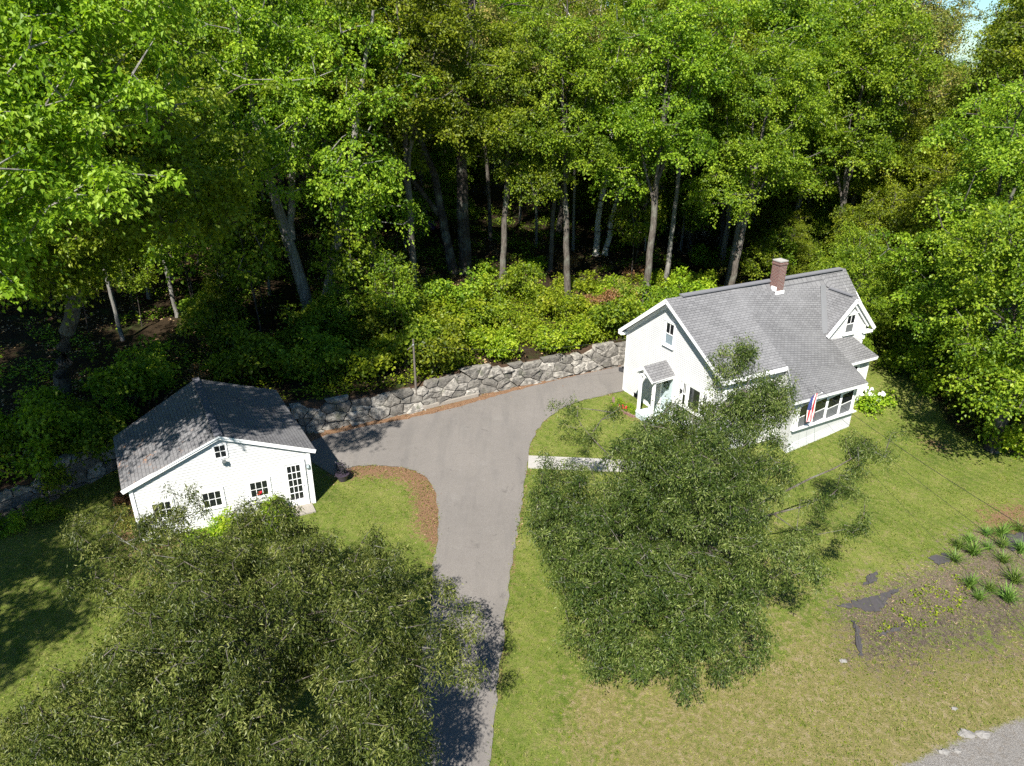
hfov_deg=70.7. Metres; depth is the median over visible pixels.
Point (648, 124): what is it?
woodland tree
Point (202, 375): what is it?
shrub
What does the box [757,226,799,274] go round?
sapling
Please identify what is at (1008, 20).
woodland tree
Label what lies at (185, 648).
crabapple tree
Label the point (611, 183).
sapling
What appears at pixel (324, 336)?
shrub
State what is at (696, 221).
sapling
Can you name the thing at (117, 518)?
shrub
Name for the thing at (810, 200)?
woodland tree
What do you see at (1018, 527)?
daylily
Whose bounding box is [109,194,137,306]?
sapling
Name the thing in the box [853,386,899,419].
hydrangea
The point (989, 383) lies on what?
shrub
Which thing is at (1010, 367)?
maple tree
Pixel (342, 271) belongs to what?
sapling
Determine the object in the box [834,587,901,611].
landscape fabric
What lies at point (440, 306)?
shrub
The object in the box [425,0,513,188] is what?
woodland tree
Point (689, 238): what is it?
woodland tree
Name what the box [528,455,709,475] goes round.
front walk
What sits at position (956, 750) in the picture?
rock
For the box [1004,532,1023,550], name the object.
landscape fabric
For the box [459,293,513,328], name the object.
shrub
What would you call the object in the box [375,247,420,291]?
sapling
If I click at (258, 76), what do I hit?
woodland tree
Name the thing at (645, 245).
woodland tree
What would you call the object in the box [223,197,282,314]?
sapling
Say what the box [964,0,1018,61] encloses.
woodland tree
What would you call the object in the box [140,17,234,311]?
woodland tree
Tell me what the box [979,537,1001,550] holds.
daylily
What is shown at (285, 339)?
shrub
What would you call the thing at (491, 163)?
woodland tree
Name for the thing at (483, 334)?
shrub
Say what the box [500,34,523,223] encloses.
woodland tree
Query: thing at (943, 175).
maple tree
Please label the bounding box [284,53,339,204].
woodland tree
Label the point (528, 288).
shrub
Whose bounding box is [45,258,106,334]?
sapling
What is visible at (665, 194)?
sapling
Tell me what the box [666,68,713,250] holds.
woodland tree
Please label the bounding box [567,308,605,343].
shrub
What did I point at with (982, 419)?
shrub
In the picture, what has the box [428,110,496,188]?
woodland tree
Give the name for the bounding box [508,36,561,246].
woodland tree
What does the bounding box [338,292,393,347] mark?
shrub
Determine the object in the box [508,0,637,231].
woodland tree
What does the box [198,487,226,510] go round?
window
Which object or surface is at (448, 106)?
woodland tree
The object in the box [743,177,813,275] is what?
woodland tree
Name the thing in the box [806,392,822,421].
flag
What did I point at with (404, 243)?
woodland tree
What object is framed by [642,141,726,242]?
woodland tree
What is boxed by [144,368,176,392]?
shrub
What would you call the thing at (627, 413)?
brick edging
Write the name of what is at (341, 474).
planter
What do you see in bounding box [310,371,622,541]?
fallen leaves
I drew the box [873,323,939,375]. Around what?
shrub
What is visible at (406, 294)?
sapling
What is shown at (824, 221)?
woodland tree
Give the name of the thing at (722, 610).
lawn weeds
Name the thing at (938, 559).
landscape fabric
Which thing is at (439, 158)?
woodland tree
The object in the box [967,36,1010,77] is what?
woodland tree
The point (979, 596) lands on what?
daylily
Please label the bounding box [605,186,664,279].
sapling
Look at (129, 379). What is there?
shrub
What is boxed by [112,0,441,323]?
maple tree
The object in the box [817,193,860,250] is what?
woodland tree
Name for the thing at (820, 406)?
window
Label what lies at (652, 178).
sapling
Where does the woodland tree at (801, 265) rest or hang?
on the ground at (1002, 745)
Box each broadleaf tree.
[0,0,226,312]
[0,0,283,398]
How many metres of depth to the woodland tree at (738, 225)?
50.27 m
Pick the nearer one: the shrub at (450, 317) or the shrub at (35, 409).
the shrub at (35, 409)
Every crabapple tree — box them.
[0,478,496,765]
[515,331,914,708]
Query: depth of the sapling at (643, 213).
55.52 m
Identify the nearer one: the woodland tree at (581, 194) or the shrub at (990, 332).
the shrub at (990, 332)
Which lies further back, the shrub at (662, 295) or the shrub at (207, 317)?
the shrub at (662, 295)
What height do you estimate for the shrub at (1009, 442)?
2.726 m
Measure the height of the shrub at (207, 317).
4.590 m
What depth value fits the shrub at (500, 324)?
45.72 m
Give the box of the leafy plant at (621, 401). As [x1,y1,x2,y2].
[611,397,625,406]
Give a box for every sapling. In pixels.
[29,259,57,318]
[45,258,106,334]
[107,247,158,326]
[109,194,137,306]
[111,225,150,310]
[139,200,229,299]
[142,170,201,297]
[193,199,290,334]
[200,240,259,321]
[217,220,283,329]
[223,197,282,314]
[309,205,391,324]
[320,197,381,296]
[320,280,361,342]
[361,248,421,336]
[373,267,414,332]
[375,166,420,251]
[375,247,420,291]
[388,190,436,270]
[590,186,619,233]
[595,148,649,231]
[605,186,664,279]
[612,138,669,242]
[613,171,667,263]
[658,191,673,239]
[676,183,720,264]
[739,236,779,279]
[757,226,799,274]
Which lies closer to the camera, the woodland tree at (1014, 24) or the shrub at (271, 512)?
the shrub at (271, 512)
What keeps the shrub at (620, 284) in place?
on the ground at (1002, 745)
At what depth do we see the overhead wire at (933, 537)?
19.76 m
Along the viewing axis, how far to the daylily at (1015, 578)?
28.29 m
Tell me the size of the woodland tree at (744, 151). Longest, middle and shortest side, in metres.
19.221 x 9.957 x 9.833 m
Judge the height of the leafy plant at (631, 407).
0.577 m
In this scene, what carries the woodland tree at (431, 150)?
on the ground at (1002, 745)
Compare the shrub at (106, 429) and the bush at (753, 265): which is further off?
the bush at (753, 265)
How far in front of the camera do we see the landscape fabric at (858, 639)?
24.98 m
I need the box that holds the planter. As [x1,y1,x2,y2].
[334,460,351,481]
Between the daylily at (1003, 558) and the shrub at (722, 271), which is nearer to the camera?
the daylily at (1003, 558)
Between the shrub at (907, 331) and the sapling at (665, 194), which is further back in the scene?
the sapling at (665, 194)
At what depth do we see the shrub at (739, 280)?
60.87 m
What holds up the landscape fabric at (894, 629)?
on the ground at (1002, 745)
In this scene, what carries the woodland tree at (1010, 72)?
on the ground at (1002, 745)
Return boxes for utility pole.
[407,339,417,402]
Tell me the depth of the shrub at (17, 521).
29.54 m
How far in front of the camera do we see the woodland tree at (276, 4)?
50.55 m
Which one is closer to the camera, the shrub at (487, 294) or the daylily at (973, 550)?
the daylily at (973, 550)
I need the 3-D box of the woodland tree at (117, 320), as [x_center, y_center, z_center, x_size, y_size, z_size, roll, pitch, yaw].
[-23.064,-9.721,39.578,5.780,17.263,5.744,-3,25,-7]
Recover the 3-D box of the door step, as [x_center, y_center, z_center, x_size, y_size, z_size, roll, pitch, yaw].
[-9.241,5.554,31.410,1.241,0.090,0.769,-11,27,-22]
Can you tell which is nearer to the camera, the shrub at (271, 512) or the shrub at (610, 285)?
the shrub at (271, 512)
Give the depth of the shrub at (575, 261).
57.06 m
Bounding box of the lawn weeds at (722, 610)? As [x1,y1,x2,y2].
[0,396,1023,765]
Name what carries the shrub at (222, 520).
on the ground at (1002, 745)
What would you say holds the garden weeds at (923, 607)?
on the ground at (1002, 745)
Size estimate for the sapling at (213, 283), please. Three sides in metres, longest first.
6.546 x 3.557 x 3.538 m
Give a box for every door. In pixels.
[284,462,307,505]
[660,379,672,408]
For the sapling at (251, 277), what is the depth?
40.11 m
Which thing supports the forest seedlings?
on the ground at (1002, 745)
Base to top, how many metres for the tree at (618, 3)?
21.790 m
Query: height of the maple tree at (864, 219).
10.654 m
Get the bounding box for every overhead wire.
[414,338,626,349]
[806,398,1023,626]
[815,385,1023,526]
[816,396,1023,559]
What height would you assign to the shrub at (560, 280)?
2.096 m
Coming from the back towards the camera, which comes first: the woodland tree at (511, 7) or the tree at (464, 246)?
the woodland tree at (511, 7)
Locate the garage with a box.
[113,377,315,540]
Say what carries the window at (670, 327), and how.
in the farmhouse
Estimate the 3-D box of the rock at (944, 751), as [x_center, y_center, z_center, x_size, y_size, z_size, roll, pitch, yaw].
[12.639,10.811,21.123,0.284,0.139,0.263,-20,32,-37]
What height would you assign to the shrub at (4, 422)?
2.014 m
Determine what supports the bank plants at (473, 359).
on the ground at (1002, 745)
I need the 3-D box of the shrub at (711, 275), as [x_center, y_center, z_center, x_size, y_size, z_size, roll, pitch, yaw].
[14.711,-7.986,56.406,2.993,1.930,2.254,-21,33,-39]
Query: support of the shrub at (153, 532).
on the ground at (1002, 745)
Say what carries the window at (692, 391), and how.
in the farmhouse
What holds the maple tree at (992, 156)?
on the ground at (1002, 745)
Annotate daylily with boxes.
[938,546,974,566]
[948,533,977,552]
[954,571,986,590]
[957,532,979,543]
[957,537,994,556]
[966,585,997,603]
[973,525,996,536]
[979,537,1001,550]
[980,578,1001,594]
[982,520,1017,538]
[987,547,1021,565]
[990,580,1022,606]
[993,533,1017,548]
[997,561,1023,584]
[1000,517,1023,532]
[1009,533,1023,557]
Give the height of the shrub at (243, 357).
3.941 m
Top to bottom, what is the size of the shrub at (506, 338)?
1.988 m
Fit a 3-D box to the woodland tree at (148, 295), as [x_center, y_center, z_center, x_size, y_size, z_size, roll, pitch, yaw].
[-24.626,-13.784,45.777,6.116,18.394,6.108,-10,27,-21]
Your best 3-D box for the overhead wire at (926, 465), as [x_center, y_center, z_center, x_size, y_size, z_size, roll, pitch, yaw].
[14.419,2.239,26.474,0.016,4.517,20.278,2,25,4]
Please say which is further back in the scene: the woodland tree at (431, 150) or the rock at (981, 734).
the woodland tree at (431, 150)
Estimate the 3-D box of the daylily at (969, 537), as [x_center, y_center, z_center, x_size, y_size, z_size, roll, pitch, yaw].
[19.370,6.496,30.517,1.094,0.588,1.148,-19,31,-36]
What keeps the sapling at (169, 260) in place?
on the ground at (1002, 745)
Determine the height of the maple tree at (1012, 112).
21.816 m
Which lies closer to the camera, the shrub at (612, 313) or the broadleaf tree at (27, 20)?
the broadleaf tree at (27, 20)
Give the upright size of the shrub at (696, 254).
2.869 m
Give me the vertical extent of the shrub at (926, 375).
3.528 m
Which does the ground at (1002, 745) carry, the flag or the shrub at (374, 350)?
the shrub at (374, 350)
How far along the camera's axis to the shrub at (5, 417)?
34.30 m
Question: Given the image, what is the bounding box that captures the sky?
[614,0,1016,70]
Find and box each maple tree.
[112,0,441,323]
[760,95,964,243]
[813,178,926,298]
[827,116,963,259]
[863,74,1023,374]
[870,154,1008,309]
[880,183,1018,340]
[914,147,1023,453]
[920,118,1023,297]
[952,102,1023,271]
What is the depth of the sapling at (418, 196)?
53.34 m
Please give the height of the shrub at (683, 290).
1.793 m
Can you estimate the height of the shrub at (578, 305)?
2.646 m
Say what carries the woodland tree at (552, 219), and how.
on the ground at (1002, 745)
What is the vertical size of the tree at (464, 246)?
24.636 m
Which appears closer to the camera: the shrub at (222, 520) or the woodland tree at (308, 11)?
the shrub at (222, 520)
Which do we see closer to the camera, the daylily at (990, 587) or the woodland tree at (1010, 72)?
the daylily at (990, 587)
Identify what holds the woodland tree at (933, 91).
on the ground at (1002, 745)
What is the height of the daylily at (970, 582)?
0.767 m
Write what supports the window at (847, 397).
in the farmhouse
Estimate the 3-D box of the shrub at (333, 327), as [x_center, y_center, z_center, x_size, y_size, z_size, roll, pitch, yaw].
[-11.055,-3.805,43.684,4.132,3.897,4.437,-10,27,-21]
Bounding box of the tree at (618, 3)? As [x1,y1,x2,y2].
[526,0,743,256]
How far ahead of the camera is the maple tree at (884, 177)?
56.29 m
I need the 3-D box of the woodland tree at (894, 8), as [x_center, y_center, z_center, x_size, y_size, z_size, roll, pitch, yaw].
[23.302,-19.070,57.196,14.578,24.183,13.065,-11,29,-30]
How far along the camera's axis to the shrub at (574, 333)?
44.02 m
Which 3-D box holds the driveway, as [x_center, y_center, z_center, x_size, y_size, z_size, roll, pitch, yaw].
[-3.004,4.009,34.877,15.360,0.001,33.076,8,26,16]
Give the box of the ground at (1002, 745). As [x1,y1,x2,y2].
[0,77,1023,765]
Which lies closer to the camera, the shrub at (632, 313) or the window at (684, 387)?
the window at (684, 387)
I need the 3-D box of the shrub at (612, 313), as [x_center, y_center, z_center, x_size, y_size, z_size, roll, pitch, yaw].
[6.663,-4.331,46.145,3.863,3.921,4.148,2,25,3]
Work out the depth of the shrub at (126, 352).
38.90 m
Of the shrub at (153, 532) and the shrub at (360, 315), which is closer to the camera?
the shrub at (153, 532)
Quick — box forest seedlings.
[0,193,714,391]
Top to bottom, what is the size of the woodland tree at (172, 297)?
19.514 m
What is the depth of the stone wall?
39.52 m
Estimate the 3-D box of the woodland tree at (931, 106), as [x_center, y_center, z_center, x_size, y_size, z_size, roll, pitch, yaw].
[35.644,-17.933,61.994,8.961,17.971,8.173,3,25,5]
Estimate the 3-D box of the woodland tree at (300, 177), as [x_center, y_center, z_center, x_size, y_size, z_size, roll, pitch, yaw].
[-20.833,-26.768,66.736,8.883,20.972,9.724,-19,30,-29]
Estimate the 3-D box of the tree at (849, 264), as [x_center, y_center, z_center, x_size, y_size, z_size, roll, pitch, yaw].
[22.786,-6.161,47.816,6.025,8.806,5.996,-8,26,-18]
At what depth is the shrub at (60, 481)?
31.71 m
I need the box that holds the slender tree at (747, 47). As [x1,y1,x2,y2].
[627,0,773,281]
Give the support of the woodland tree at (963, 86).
on the ground at (1002, 745)
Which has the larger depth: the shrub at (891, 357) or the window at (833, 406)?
the shrub at (891, 357)
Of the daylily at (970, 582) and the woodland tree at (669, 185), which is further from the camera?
the woodland tree at (669, 185)
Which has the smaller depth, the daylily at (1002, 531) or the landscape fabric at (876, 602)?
the landscape fabric at (876, 602)
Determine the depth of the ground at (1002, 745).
27.80 m
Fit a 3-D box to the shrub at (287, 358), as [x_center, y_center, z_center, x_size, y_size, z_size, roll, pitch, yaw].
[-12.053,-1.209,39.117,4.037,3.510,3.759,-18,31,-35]
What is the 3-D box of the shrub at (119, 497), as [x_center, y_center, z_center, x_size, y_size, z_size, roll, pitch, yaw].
[-17.057,5.141,31.916,1.418,0.717,1.179,-2,25,-5]
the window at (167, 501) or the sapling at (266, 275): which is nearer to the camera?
the window at (167, 501)
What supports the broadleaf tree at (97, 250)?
on the ground at (1002, 745)
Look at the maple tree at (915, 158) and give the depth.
55.56 m
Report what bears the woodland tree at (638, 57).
on the ground at (1002, 745)
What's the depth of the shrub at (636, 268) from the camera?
56.01 m
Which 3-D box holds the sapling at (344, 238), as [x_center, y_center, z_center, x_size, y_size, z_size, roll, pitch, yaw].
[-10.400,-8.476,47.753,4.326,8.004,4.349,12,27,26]
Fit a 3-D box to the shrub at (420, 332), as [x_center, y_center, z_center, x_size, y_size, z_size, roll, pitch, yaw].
[-5.776,-2.479,41.313,4.361,4.428,4.061,19,31,34]
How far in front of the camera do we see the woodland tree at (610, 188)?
67.44 m
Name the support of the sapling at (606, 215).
on the ground at (1002, 745)
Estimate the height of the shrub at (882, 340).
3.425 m
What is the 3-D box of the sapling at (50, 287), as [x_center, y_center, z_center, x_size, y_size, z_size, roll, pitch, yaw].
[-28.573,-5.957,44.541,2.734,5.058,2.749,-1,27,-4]
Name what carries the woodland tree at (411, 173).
on the ground at (1002, 745)
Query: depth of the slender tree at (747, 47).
47.99 m
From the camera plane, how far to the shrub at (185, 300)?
43.38 m
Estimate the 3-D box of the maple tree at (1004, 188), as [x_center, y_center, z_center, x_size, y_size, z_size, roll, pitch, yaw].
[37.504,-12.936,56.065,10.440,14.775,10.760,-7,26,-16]
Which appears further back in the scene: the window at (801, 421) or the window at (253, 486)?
the window at (801, 421)
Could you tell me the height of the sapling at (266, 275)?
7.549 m
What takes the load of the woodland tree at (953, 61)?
on the ground at (1002, 745)
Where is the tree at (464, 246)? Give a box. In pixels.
[311,0,569,275]
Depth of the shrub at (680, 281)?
51.31 m
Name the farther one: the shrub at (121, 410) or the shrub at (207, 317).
the shrub at (207, 317)
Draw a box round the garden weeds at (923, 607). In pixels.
[876,574,974,632]
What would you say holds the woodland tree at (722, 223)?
on the ground at (1002, 745)
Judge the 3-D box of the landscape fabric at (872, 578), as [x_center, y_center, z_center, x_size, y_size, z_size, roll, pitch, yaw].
[13.943,7.597,27.971,1.235,0.084,0.392,-21,32,-38]
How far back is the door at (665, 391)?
39.01 m
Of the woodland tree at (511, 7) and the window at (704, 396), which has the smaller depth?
the window at (704, 396)
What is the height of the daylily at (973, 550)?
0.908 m
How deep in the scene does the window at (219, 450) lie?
29.24 m
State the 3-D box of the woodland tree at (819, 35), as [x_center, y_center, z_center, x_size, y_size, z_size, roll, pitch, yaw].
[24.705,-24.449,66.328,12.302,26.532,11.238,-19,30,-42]
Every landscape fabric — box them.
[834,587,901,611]
[851,620,863,655]
[863,571,877,584]
[878,620,906,635]
[928,553,950,564]
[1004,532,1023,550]
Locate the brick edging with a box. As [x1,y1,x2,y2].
[612,397,634,417]
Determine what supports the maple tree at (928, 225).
on the ground at (1002, 745)
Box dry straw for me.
[840,532,1023,710]
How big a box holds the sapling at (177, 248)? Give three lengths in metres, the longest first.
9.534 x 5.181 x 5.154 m
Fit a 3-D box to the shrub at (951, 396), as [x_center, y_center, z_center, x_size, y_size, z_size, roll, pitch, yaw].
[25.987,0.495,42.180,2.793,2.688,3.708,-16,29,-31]
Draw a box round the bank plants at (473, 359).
[8,267,722,399]
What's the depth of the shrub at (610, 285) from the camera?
53.25 m
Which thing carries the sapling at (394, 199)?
on the ground at (1002, 745)
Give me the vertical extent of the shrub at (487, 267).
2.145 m
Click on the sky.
(982, 4)
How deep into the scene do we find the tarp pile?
63.87 m
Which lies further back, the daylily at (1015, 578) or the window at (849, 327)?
the window at (849, 327)
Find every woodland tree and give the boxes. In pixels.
[38,47,124,340]
[65,0,178,317]
[80,35,151,298]
[135,2,299,282]
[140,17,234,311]
[197,0,307,231]
[222,0,316,227]
[225,40,308,295]
[242,6,308,201]
[280,0,448,268]
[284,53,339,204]
[292,1,431,290]
[305,0,495,289]
[364,3,439,191]
[371,129,429,217]
[387,23,422,250]
[402,0,467,235]
[405,0,499,214]
[413,136,481,221]
[418,132,449,162]
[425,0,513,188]
[427,0,528,240]
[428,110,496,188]
[444,11,578,291]
[471,140,497,173]
[473,28,486,194]
[485,5,639,295]
[496,0,547,182]
[499,0,528,167]
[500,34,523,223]
[502,0,636,271]
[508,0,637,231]
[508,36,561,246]
[542,6,606,250]
[551,130,609,216]
[578,0,644,203]
[580,0,755,306]
[604,1,687,219]
[618,51,661,250]
[638,0,752,253]
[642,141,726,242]
[658,160,706,227]
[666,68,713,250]
[674,0,828,271]
[674,124,681,234]
[676,25,840,285]
[678,33,845,285]
[689,0,846,285]
[699,183,757,249]
[716,180,727,257]
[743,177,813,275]
[757,0,850,252]
[758,0,925,236]
[758,209,822,276]
[770,166,836,236]
[783,3,948,255]
[793,190,856,265]
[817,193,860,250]
[831,0,944,180]
[834,0,977,212]
[859,6,964,200]
[876,60,973,204]
[886,0,989,138]
[920,64,1010,144]
[921,0,1023,297]
[957,57,970,79]
[963,37,1023,129]
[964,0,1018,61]
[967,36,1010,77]
[990,1,1018,35]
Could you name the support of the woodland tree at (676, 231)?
on the ground at (1002, 745)
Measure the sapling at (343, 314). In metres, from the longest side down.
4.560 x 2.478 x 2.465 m
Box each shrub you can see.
[0,408,32,427]
[0,412,22,446]
[0,417,73,467]
[0,433,64,491]
[0,508,27,538]
[7,383,99,444]
[21,496,71,525]
[29,463,77,497]
[51,396,129,473]
[59,396,99,428]
[79,334,181,413]
[79,344,147,394]
[84,395,137,431]
[103,503,135,533]
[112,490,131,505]
[127,518,173,538]
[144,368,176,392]
[174,275,242,319]
[176,287,248,356]
[183,513,227,545]
[185,363,216,382]
[199,315,278,385]
[212,506,261,538]
[254,495,286,537]
[255,329,328,387]
[271,301,324,351]
[283,322,350,384]
[297,288,362,349]
[306,331,345,373]
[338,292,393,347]
[342,333,397,383]
[350,294,365,320]
[351,284,426,341]
[377,300,441,370]
[379,287,445,334]
[405,319,470,377]
[411,305,474,353]
[413,274,439,306]
[418,266,490,311]
[428,291,492,331]
[441,313,499,358]
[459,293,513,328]
[462,287,494,310]
[474,273,525,300]
[475,256,513,279]
[481,325,523,361]
[486,308,543,340]
[498,258,548,306]
[524,255,550,278]
[532,321,590,353]
[534,287,592,324]
[550,270,600,294]
[556,253,581,270]
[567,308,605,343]
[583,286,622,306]
[588,282,644,340]
[598,273,631,298]
[614,277,642,296]
[617,300,647,326]
[621,261,645,281]
[634,280,679,310]
[650,287,688,298]
[661,265,716,293]
[684,269,718,286]
[687,243,741,271]
[707,258,742,277]
[735,271,751,283]
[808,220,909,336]
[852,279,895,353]
[871,307,908,351]
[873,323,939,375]
[887,302,953,345]
[892,342,967,403]
[921,363,989,410]
[926,313,1006,369]
[947,375,1023,425]
[960,333,1021,394]
[972,409,1023,459]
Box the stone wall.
[0,341,625,526]
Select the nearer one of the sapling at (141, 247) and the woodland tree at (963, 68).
the sapling at (141, 247)
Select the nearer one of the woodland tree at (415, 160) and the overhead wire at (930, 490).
the overhead wire at (930, 490)
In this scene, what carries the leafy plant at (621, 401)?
on the ground at (1002, 745)
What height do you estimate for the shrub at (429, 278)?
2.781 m
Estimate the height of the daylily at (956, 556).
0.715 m
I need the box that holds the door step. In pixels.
[293,502,315,516]
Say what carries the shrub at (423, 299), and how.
on the ground at (1002, 745)
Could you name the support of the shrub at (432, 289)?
on the ground at (1002, 745)
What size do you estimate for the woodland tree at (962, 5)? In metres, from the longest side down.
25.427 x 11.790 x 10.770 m
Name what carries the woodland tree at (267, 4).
on the ground at (1002, 745)
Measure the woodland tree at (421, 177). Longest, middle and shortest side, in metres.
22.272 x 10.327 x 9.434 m
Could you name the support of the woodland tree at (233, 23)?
on the ground at (1002, 745)
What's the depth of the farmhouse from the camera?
38.22 m
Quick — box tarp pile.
[406,220,439,229]
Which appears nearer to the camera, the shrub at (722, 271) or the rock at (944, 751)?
the rock at (944, 751)
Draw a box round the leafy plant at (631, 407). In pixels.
[625,403,636,413]
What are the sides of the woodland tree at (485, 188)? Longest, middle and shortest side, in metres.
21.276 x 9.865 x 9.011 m
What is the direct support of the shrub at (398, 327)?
on the ground at (1002, 745)
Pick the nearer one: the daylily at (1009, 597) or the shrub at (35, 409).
the daylily at (1009, 597)
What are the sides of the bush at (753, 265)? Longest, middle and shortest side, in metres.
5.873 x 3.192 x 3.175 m
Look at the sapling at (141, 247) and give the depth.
45.49 m
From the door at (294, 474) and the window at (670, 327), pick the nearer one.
the door at (294, 474)
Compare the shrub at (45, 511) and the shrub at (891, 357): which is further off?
the shrub at (891, 357)
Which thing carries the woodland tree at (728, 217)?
on the ground at (1002, 745)
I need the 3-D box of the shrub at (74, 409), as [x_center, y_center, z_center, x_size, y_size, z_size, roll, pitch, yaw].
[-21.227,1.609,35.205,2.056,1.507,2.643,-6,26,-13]
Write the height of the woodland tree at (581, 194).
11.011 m
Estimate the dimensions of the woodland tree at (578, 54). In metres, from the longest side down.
19.402 x 10.051 x 9.926 m
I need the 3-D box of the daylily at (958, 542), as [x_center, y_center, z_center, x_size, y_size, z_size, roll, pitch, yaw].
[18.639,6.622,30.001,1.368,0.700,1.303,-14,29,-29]
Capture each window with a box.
[147,497,174,521]
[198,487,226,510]
[212,443,227,459]
[246,476,272,500]
[662,319,675,349]
[678,379,687,407]
[685,383,701,415]
[699,391,708,418]
[795,401,810,427]
[811,396,828,422]
[824,393,842,418]
[838,389,854,414]
[842,312,858,335]
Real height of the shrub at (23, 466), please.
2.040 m
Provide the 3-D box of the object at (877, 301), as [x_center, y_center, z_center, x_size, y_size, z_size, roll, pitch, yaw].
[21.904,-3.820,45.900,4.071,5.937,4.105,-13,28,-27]
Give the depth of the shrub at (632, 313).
48.50 m
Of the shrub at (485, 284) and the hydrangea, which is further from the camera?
the shrub at (485, 284)
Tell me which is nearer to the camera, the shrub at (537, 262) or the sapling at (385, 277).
the sapling at (385, 277)
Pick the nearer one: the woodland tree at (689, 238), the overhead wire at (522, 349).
the overhead wire at (522, 349)
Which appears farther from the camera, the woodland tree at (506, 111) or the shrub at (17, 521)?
the woodland tree at (506, 111)
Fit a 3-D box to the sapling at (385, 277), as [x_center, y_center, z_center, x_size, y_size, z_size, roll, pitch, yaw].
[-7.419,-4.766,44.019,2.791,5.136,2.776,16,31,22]
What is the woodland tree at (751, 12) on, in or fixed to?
on the ground at (1002, 745)
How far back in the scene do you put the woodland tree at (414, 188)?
73.34 m
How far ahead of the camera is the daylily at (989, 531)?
31.08 m
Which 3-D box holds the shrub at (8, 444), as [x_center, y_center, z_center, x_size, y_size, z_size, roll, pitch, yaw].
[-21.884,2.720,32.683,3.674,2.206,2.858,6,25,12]
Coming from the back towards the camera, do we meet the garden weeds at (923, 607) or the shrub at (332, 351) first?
the shrub at (332, 351)
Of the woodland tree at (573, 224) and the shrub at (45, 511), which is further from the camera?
the woodland tree at (573, 224)
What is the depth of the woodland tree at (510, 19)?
77.53 m
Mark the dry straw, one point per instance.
(938, 615)
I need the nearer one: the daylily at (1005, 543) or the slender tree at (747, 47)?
the daylily at (1005, 543)
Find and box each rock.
[938,748,949,755]
[952,748,960,753]
[957,728,975,738]
[975,730,990,738]
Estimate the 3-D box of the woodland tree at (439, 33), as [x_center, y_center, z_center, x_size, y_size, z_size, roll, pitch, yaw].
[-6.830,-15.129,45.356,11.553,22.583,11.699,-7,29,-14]
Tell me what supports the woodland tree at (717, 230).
on the ground at (1002, 745)
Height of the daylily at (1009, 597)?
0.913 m
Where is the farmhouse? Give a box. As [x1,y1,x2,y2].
[618,258,877,452]
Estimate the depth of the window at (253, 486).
30.57 m
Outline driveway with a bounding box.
[309,366,623,765]
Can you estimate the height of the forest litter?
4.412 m
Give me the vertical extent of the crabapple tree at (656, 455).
9.317 m
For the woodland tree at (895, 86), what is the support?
on the ground at (1002, 745)
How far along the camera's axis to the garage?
30.30 m
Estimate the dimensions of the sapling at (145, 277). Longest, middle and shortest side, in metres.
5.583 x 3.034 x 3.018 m
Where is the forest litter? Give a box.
[0,218,695,455]
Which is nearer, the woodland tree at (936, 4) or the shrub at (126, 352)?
the shrub at (126, 352)
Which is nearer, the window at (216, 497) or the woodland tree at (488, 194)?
the window at (216, 497)
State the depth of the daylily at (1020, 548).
30.09 m
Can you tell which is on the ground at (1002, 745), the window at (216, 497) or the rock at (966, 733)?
the rock at (966, 733)
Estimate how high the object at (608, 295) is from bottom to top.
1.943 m
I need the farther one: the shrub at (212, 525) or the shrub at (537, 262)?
the shrub at (537, 262)
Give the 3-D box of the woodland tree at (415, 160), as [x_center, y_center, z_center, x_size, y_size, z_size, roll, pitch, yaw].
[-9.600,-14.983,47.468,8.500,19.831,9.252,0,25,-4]

